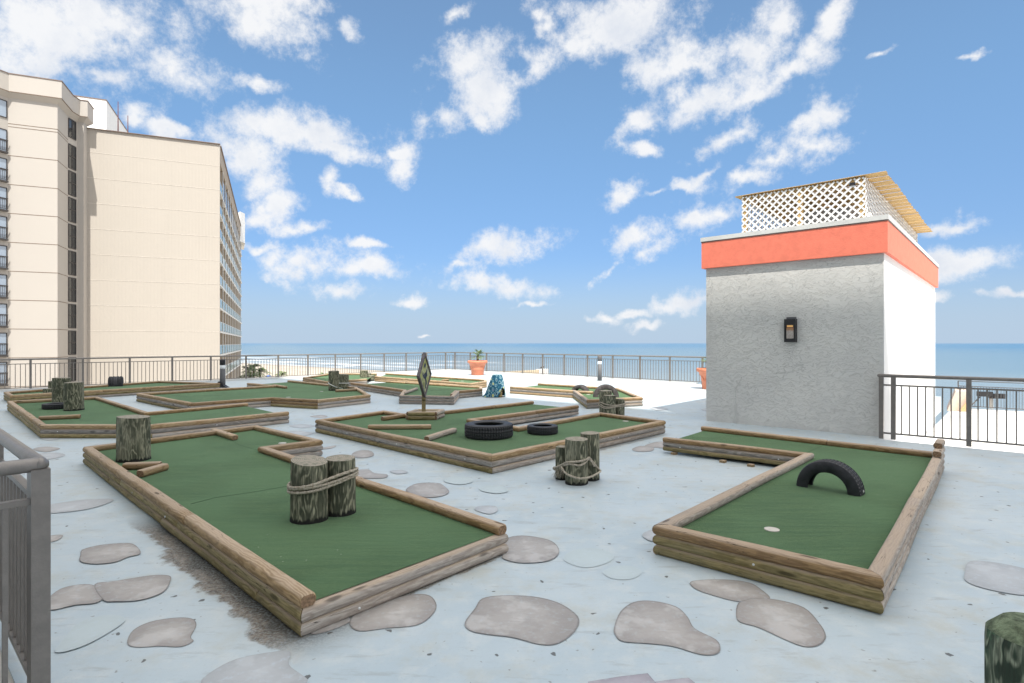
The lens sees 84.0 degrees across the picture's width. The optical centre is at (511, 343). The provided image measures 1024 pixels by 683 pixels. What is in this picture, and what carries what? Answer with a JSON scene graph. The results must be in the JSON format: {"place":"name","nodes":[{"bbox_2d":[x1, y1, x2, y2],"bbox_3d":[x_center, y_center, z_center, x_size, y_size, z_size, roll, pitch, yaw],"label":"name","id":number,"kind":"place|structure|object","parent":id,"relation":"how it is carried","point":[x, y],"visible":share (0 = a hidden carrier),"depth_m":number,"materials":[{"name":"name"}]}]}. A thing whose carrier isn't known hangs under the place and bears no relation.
{"place":"outdoors","nodes":[
{"label":"outdoors","id":0,"kind":"place"},
{"bbox_2d":[241,363,379,378],"bbox_3d":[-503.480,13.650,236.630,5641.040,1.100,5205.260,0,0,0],"label":"beach","id":1,"kind":"structure","parent":0,"point":[281,367],"depth_m":279.64,"materials":[{"name":"beige sand"}]},
{"bbox_2d":[0,70,244,388],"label":"apartment building","id":2,"kind":"structure","parent":1,"relation":"on","point":[117,239],"depth_m":60.85,"materials":[{"name":"beige paint"}]},
{"bbox_2d":[0,362,6,384],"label":"window","id":3,"kind":"structure","parent":2,"relation":"in","point":[1,366],"depth_m":52.67,"materials":[{"name":"blue"}]},
{"bbox_2d":[0,333,6,354],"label":"window","id":4,"kind":"structure","parent":2,"relation":"in","point":[3,336],"depth_m":52.75,"materials":[{"name":"blue"}]},
{"bbox_2d":[0,303,6,325],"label":"window","id":5,"kind":"structure","parent":2,"relation":"in","point":[3,307],"depth_m":52.75,"materials":[{"name":"blue"}]},
{"bbox_2d":[0,99,6,117],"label":"window","id":6,"kind":"structure","parent":2,"relation":"in","point":[3,103],"depth_m":52.75,"materials":[{"name":"blue"}]},
{"bbox_2d":[0,274,7,296],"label":"window","id":7,"kind":"structure","parent":2,"relation":"in","point":[3,278],"depth_m":52.75,"materials":[{"name":"blue"}]},
{"bbox_2d":[0,245,7,267],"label":"window","id":8,"kind":"structure","parent":2,"relation":"in","point":[3,249],"depth_m":52.75,"materials":[{"name":"blue"}]},
{"bbox_2d":[0,216,7,238],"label":"window","id":9,"kind":"structure","parent":2,"relation":"in","point":[3,220],"depth_m":52.75,"materials":[{"name":"blue"}]},
{"bbox_2d":[0,186,7,209],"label":"window","id":10,"kind":"structure","parent":2,"relation":"in","point":[3,190],"depth_m":52.75,"materials":[{"name":"blue"}]},
{"bbox_2d":[0,157,7,180],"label":"window","id":11,"kind":"structure","parent":2,"relation":"in","point":[3,161],"depth_m":52.75,"materials":[{"name":"blue"}]},
{"bbox_2d":[0,128,7,150],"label":"window","id":12,"kind":"structure","parent":2,"relation":"in","point":[3,132],"depth_m":52.75,"materials":[{"name":"blue"}]},
{"bbox_2d":[68,357,75,380],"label":"window","id":13,"kind":"structure","parent":2,"relation":"in","point":[70,361],"depth_m":57.86,"materials":[{"name":"black glass"}]},
{"bbox_2d":[68,330,75,354],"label":"window","id":14,"kind":"structure","parent":2,"relation":"in","point":[71,334],"depth_m":57.86,"materials":[{"name":"black glass"}]},
{"bbox_2d":[68,304,75,327],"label":"window","id":15,"kind":"structure","parent":2,"relation":"in","point":[71,307],"depth_m":57.91,"materials":[{"name":"black glass"}]},
{"bbox_2d":[68,277,75,301],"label":"window","id":16,"kind":"structure","parent":2,"relation":"in","point":[71,281],"depth_m":57.86,"materials":[{"name":"black glass"}]},
{"bbox_2d":[68,250,75,275],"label":"window","id":17,"kind":"structure","parent":2,"relation":"in","point":[71,254],"depth_m":57.86,"materials":[{"name":"black glass"}]},
{"bbox_2d":[68,223,75,249],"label":"window","id":18,"kind":"structure","parent":2,"relation":"in","point":[71,228],"depth_m":57.91,"materials":[{"name":"black glass"}]},
{"bbox_2d":[68,197,75,223],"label":"window","id":19,"kind":"structure","parent":2,"relation":"in","point":[71,201],"depth_m":57.96,"materials":[{"name":"black glass"}]},
{"bbox_2d":[68,170,75,196],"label":"window","id":20,"kind":"structure","parent":2,"relation":"in","point":[71,175],"depth_m":57.86,"materials":[{"name":"black glass"}]},
{"bbox_2d":[68,143,75,170],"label":"window","id":21,"kind":"structure","parent":2,"relation":"in","point":[71,149],"depth_m":57.86,"materials":[{"name":"black glass"}]},
{"bbox_2d":[68,118,75,140],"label":"window","id":22,"kind":"structure","parent":2,"relation":"in","point":[71,123],"depth_m":57.91,"materials":[{"name":"black glass"}]},
{"bbox_2d":[223,183,224,202],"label":"window","id":23,"kind":"structure","parent":2,"relation":"in","point":[223,183],"depth_m":70.86,"materials":[{"name":"blue glass"}]},
{"bbox_2d":[241,365,256,374],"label":"palm tree","id":24,"kind":"object","parent":1,"relation":"on","point":[250,369],"visible":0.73,"depth_m":111.97,"materials":[{"name":"green plant"}]},
{"bbox_2d":[237,372,260,378],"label":"palm tree","id":25,"kind":"object","parent":1,"relation":"on","point":[249,374],"visible":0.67,"depth_m":99.47,"materials":[{"name":"green plant"}]},
{"bbox_2d":[244,364,260,376],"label":"palm tree","id":26,"kind":"object","parent":1,"relation":"on","point":[255,366],"visible":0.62,"depth_m":117.83,"materials":[{"name":"green plant"}]},
{"bbox_2d":[252,367,271,377],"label":"palm tree","id":27,"kind":"object","parent":1,"relation":"on","point":[260,370],"visible":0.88,"depth_m":108.00,"materials":[{"name":"green plant"}]},
{"bbox_2d":[276,371,287,376],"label":"palm tree","id":28,"kind":"object","parent":1,"relation":"on","point":[281,373],"visible":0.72,"depth_m":120.22,"materials":[{"name":"green plant"}]},
{"bbox_2d":[0,370,1023,682],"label":"deck","id":29,"kind":"structure","parent":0,"point":[580,584],"depth_m":3.62,"materials":[{"name":"paint"}]},
{"bbox_2d":[0,428,46,682],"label":"railing","id":30,"kind":"object","parent":29,"relation":"on","point":[13,487],"visible":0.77,"depth_m":2.82,"materials":[{"name":"metal"}]},
{"bbox_2d":[0,457,50,682],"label":"railing","id":31,"kind":"object","parent":29,"relation":"on","point":[37,501],"visible":0.85,"depth_m":2.45,"materials":[{"name":"metal"}]},
{"bbox_2d":[43,388,51,392],"bbox_3d":[-13.517,1.456,16.594,0.265,0.287,0.274,0,0,0],"label":"piling","id":32,"kind":"object","parent":29,"relation":"on","point":[47,390],"visible":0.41,"depth_m":16.49,"materials":[{"name":"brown wood"}]},
{"bbox_2d":[3,381,219,400],"bbox_3d":[-12.498,1.486,17.677,2.986,0.234,5.520,0,0,21],"label":"golf course","id":33,"kind":"object","parent":29,"relation":"on","point":[128,389],"visible":0.77,"depth_m":17.77,"materials":[{"name":"carpet"}]},
{"bbox_2d":[108,376,123,386],"bbox_3d":[-13.386,1.279,19.217,0.420,0.327,0.655,0,0,-32],"label":"half tyre","id":34,"kind":"object","parent":33,"relation":"on","point":[114,381],"visible":1,"depth_m":19.01,"materials":[{"name":"rubber"}]},
{"bbox_2d":[7,396,288,437],"bbox_3d":[-8.170,1.484,12.451,7.070,0.239,3.824,0,0,44],"label":"golf course","id":35,"kind":"object","parent":29,"relation":"on","point":[96,417],"visible":0.9,"depth_m":10.91,"materials":[{"name":"carpet"}]},
{"bbox_2d":[41,402,62,409],"bbox_3d":[-10.068,1.383,12.565,0.506,0.120,0.506,0,0,0],"label":"tyre","id":36,"kind":"object","parent":35,"relation":"on","point":[52,406],"visible":0.73,"depth_m":12.36,"materials":[{"name":"rubber"}]},
{"bbox_2d":[52,377,70,402],"bbox_3d":[-10.745,1.128,13.563,0.372,0.630,0.362,0,0,0],"label":"piling","id":37,"kind":"object","parent":35,"relation":"on","point":[57,388],"visible":0.66,"depth_m":13.41,"materials":[{"name":"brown wood"}]},
{"bbox_2d":[63,382,84,410],"bbox_3d":[-9.459,1.137,12.274,0.373,0.611,0.358,0,0,0],"label":"piling","id":38,"kind":"object","parent":35,"relation":"on","point":[73,396],"visible":1,"depth_m":12.14,"materials":[{"name":"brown wood"}]},
{"bbox_2d":[218,359,228,387],"bbox_3d":[-10.403,1.090,20.551,0.340,1.020,0.259,0,0,0],"label":"bollard light","id":39,"kind":"object","parent":29,"relation":"on","point":[222,373],"visible":0.98,"depth_m":20.50,"materials":[{"name":"grey metal"}]},
{"bbox_2d":[0,352,450,388],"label":"railing","id":40,"kind":"object","parent":29,"relation":"on","point":[82,362],"visible":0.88,"depth_m":23.70,"materials":[{"name":"metal"}]},
{"bbox_2d":[136,380,370,408],"bbox_3d":[-7.379,1.483,16.563,7.720,0.240,5.439,0,0,44],"label":"golf course","id":41,"kind":"object","parent":29,"relation":"on","point":[298,394],"visible":0.88,"depth_m":15.23,"materials":[{"name":"carpet"}]},
{"bbox_2d":[328,370,348,390],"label":"roped pilings","id":42,"kind":"object","parent":41,"relation":"on","point":[336,380],"visible":0.97,"depth_m":17.37,"materials":[{"name":"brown wood"}]},
{"bbox_2d":[83,425,508,636],"bbox_3d":[-2.678,1.483,6.390,6.853,0.240,2.605,0,0,45],"label":"golf course","id":43,"kind":"object","parent":29,"relation":"on","point":[218,499],"visible":0.89,"depth_m":4.43,"materials":[{"name":"carpet"}]},
{"bbox_2d":[116,415,150,462],"bbox_3d":[-4.684,1.167,7.035,0.369,0.552,0.353,0,0,0],"label":"piling","id":44,"kind":"object","parent":43,"relation":"on","point":[133,438],"visible":1,"depth_m":6.90,"materials":[{"name":"green wood"}]},
{"bbox_2d":[287,454,358,524],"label":"roped pilings","id":45,"kind":"object","parent":43,"relation":"on","point":[320,489],"visible":1,"depth_m":4.60,"materials":[{"name":"green wood"}]},
{"bbox_2d":[303,373,376,385],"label":"golf course","id":46,"kind":"object","parent":29,"relation":"on","point":[353,377],"visible":0.55,"depth_m":22.85,"materials":[{"name":"carpet"}]},
{"bbox_2d":[0,369,697,391],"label":"kerb","id":47,"kind":"structure","parent":29,"relation":"on","point":[4,390],"depth_m":25.21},
{"bbox_2d":[360,370,367,380],"bbox_3d":[-6.245,1.366,23.997,0.349,0.468,0.346,0,0,0],"label":"piling","id":48,"kind":"object","parent":29,"relation":"on","point":[363,373],"visible":0.74,"depth_m":23.86,"materials":[{"name":"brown wood"}]},
{"bbox_2d":[368,375,373,380],"bbox_3d":[-5.977,1.481,24.128,0.280,0.238,0.286,0,0,0],"label":"piling","id":49,"kind":"object","parent":29,"relation":"on","point":[371,378],"visible":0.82,"depth_m":24.01,"materials":[{"name":"wood"}]},
{"bbox_2d":[350,381,482,404],"bbox_3d":[-2.740,1.483,17.998,3.303,0.240,6.892,0,0,-28],"label":"golf course","id":50,"kind":"object","parent":29,"relation":"on","point":[436,394],"visible":0.98,"depth_m":17.11,"materials":[{"name":"carpet"}]},
{"bbox_2d":[374,373,486,387],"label":"golf course","id":51,"kind":"object","parent":29,"relation":"on","point":[433,379],"visible":0.74,"depth_m":22.22,"materials":[{"name":"wood"}]},
{"bbox_2d":[468,349,486,374],"bbox_3d":[-1.740,0.932,28.700,1.000,1.336,1.000,0,0,0],"label":"terracotta planter","id":52,"kind":"object","parent":29,"relation":"on","point":[477,366],"visible":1,"depth_m":28.43,"materials":[{"name":"ceramic"}]},
{"bbox_2d":[315,401,665,473],"bbox_3d":[-0.186,1.484,10.553,5.015,0.241,5.213,0,0,45],"label":"golf course","id":53,"kind":"object","parent":29,"relation":"on","point":[444,439],"visible":0.82,"depth_m":9.29,"materials":[{"name":"carpet"}]},
{"bbox_2d":[406,352,444,419],"bbox_3d":[-1.672,0.808,10.835,0.596,1.274,0.835,0,0,11],"label":"diamond sign","id":54,"kind":"object","parent":53,"relation":"on","point":[424,374],"visible":1,"depth_m":10.72,"materials":[{"name":"brown wood"}]},
{"bbox_2d":[464,420,512,439],"bbox_3d":[-0.357,1.335,8.780,0.750,0.215,0.750,0,0,0],"label":"tyre","id":55,"kind":"object","parent":53,"relation":"on","point":[488,430],"visible":1,"depth_m":8.49,"materials":[{"name":"rubber"}]},
{"bbox_2d":[527,423,557,434],"bbox_3d":[0.490,1.375,9.120,0.496,0.135,0.496,0,0,0],"label":"tyre","id":56,"kind":"object","parent":53,"relation":"on","point":[542,429],"visible":1,"depth_m":8.94,"materials":[{"name":"rubber"}]},
{"bbox_2d":[482,374,505,396],"bbox_3d":[-0.540,1.271,17.015,0.708,0.655,0.597,0,0,0],"label":"draped stand","id":57,"kind":"object","parent":29,"relation":"on","point":[495,387],"visible":1,"depth_m":16.83,"materials":[{"name":"fabric"}]},
{"bbox_2d":[510,383,642,408],"bbox_3d":[1.968,1.483,16.973,2.829,0.240,5.690,0,0,-24],"label":"golf course","id":58,"kind":"object","parent":29,"relation":"on","point":[587,399],"visible":0.88,"depth_m":16.74,"materials":[{"name":"carpet"}]},
{"bbox_2d":[572,385,588,390],"bbox_3d":[2.088,1.414,17.377,0.595,0.298,0.220,0,0,35],"label":"half tyre","id":59,"kind":"object","parent":58,"relation":"on","point":[582,387],"visible":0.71,"depth_m":17.28,"materials":[{"name":"rubber"}]},
{"bbox_2d":[593,384,618,396],"bbox_3d":[2.522,1.272,15.266,0.684,0.342,0.190,0,0,4],"label":"half tyre","id":60,"kind":"object","parent":58,"relation":"on","point":[605,387],"visible":0.95,"depth_m":15.18,"materials":[{"name":"rubber"}]},
{"bbox_2d":[552,431,600,485],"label":"roped pilings","id":61,"kind":"object","parent":29,"relation":"on","point":[577,461],"visible":1,"depth_m":6.46,"materials":[{"name":"green wood"}]},
{"bbox_2d":[451,352,705,383],"bbox_3d":[2.904,1.058,26.898,0.062,1.085,19.077,0,0,-43],"label":"railing","id":62,"kind":"object","parent":29,"relation":"on","point":[504,362],"visible":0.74,"depth_m":26.24,"materials":[{"name":"metal"}]},
{"bbox_2d":[597,356,601,380],"bbox_3d":[3.748,1.070,24.311,0.198,1.060,0.198,0,0,0],"label":"bollard light","id":63,"kind":"object","parent":29,"relation":"on","point":[599,369],"visible":1,"depth_m":24.24,"materials":[{"name":"grey metal"}]},
{"bbox_2d":[598,390,625,414],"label":"roped pilings","id":64,"kind":"object","parent":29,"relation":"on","point":[609,402],"visible":0.96,"depth_m":12.20,"materials":[{"name":"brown wood"}]},
{"bbox_2d":[696,356,705,388],"bbox_3d":[6.980,0.912,19.933,1.000,1.376,1.065,0,0,0],"label":"terracotta planter","id":65,"kind":"object","parent":29,"relation":"on","point":[702,372],"visible":0.17,"depth_m":19.76,"materials":[{"name":"ceramic"}]},
{"bbox_2d":[652,426,945,613],"bbox_3d":[2.679,1.411,6.390,3.228,0.384,5.320,0,0,40],"label":"golf course","id":66,"kind":"object","parent":29,"relation":"on","point":[826,536],"visible":0.99,"depth_m":4.64,"materials":[{"name":"carpet"}]},
{"bbox_2d":[796,459,864,496],"bbox_3d":[3.135,1.297,5.610,0.185,0.293,0.590,0,0,-43],"label":"half tyre","id":67,"kind":"object","parent":66,"relation":"on","point":[849,477],"visible":1,"depth_m":5.51,"materials":[{"name":"rubber"}]},
{"bbox_2d":[701,214,938,442],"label":"stair tower","id":68,"kind":"structure","parent":29,"relation":"on","point":[855,297],"depth_m":10.70,"materials":[{"name":"grey paint"}]},
{"bbox_2d":[784,317,796,341],"bbox_3d":[5.203,-0.255,10.622,0.200,0.470,0.110,0,0,42],"label":"wall lamp","id":69,"kind":"object","parent":68,"relation":"attached to","point":[790,329],"visible":1,"depth_m":10.59,"materials":[{"name":"grey metal"}]},
{"bbox_2d":[789,206,858,225],"bbox_3d":[6.654,-2.495,12.015,1.100,0.620,1.400,0,0,42],"label":"air unit","id":70,"kind":"object","parent":68,"relation":"on","point":[831,218],"visible":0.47,"depth_m":11.43,"materials":[{"name":"metal"}]},
{"bbox_2d":[735,171,932,241],"bbox_3d":[7.975,-2.597,13.534,2.640,0.865,7.274,0,0,42],"label":"lattice enclosure","id":71,"kind":"object","parent":68,"relation":"on","point":[867,189],"visible":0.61,"depth_m":11.18,"materials":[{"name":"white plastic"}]},
{"bbox_2d":[877,374,1023,446],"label":"railing","id":72,"kind":"object","parent":29,"relation":"on","point":[968,388],"visible":1,"depth_m":8.95,"materials":[{"name":"metal"}]},
{"bbox_2d":[984,612,1023,682],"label":"piling","id":73,"kind":"object","parent":29,"relation":"on","point":[1004,647],"visible":1,"depth_m":2.41,"materials":[{"name":"green wood"}]},
{"bbox_2d":[0,0,1023,342],"label":"sky","id":74,"kind":"structure","parent":0,"point":[400,171],"materials":[{"name":"blue"}]},
{"bbox_2d":[511,369,547,373],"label":"block wall","id":75,"kind":"structure","parent":0,"point":[536,371],"depth_m":63.57,"materials":[{"name":"white concrete"}]},
{"bbox_2d":[241,343,1023,424],"bbox_3d":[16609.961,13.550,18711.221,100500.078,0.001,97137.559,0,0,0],"label":"sea","id":76,"kind":"structure","parent":0,"point":[1004,360],"depth_m":541.18,"materials":[{"name":"liquid"}]},
{"bbox_2d":[918,408,1023,452],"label":"roof","id":77,"kind":"structure","parent":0,"point":[991,428],"depth_m":14.47,"materials":[{"name":"white concrete"}]},
{"bbox_2d":[947,389,965,410],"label":"peach ramp","id":78,"kind":"structure","parent":77,"relation":"on","point":[955,400],"depth_m":18.60,"materials":[{"name":"paint"}]},
{"bbox_2d":[972,391,1004,408],"bbox_3d":[15.817,1.894,18.918,1.014,0.576,0.275,0,0,0],"label":"floodlight post","id":79,"kind":"object","parent":77,"relation":"on","point":[992,395],"visible":0.86,"depth_m":18.84,"materials":[{"name":"grey metal"}]},
{"bbox_2d":[957,380,1023,409],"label":"roof fence","id":80,"kind":"object","parent":77,"relation":"on","point":[958,385],"visible":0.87,"depth_m":18.87,"materials":[{"name":"grey metal"}]}
]}

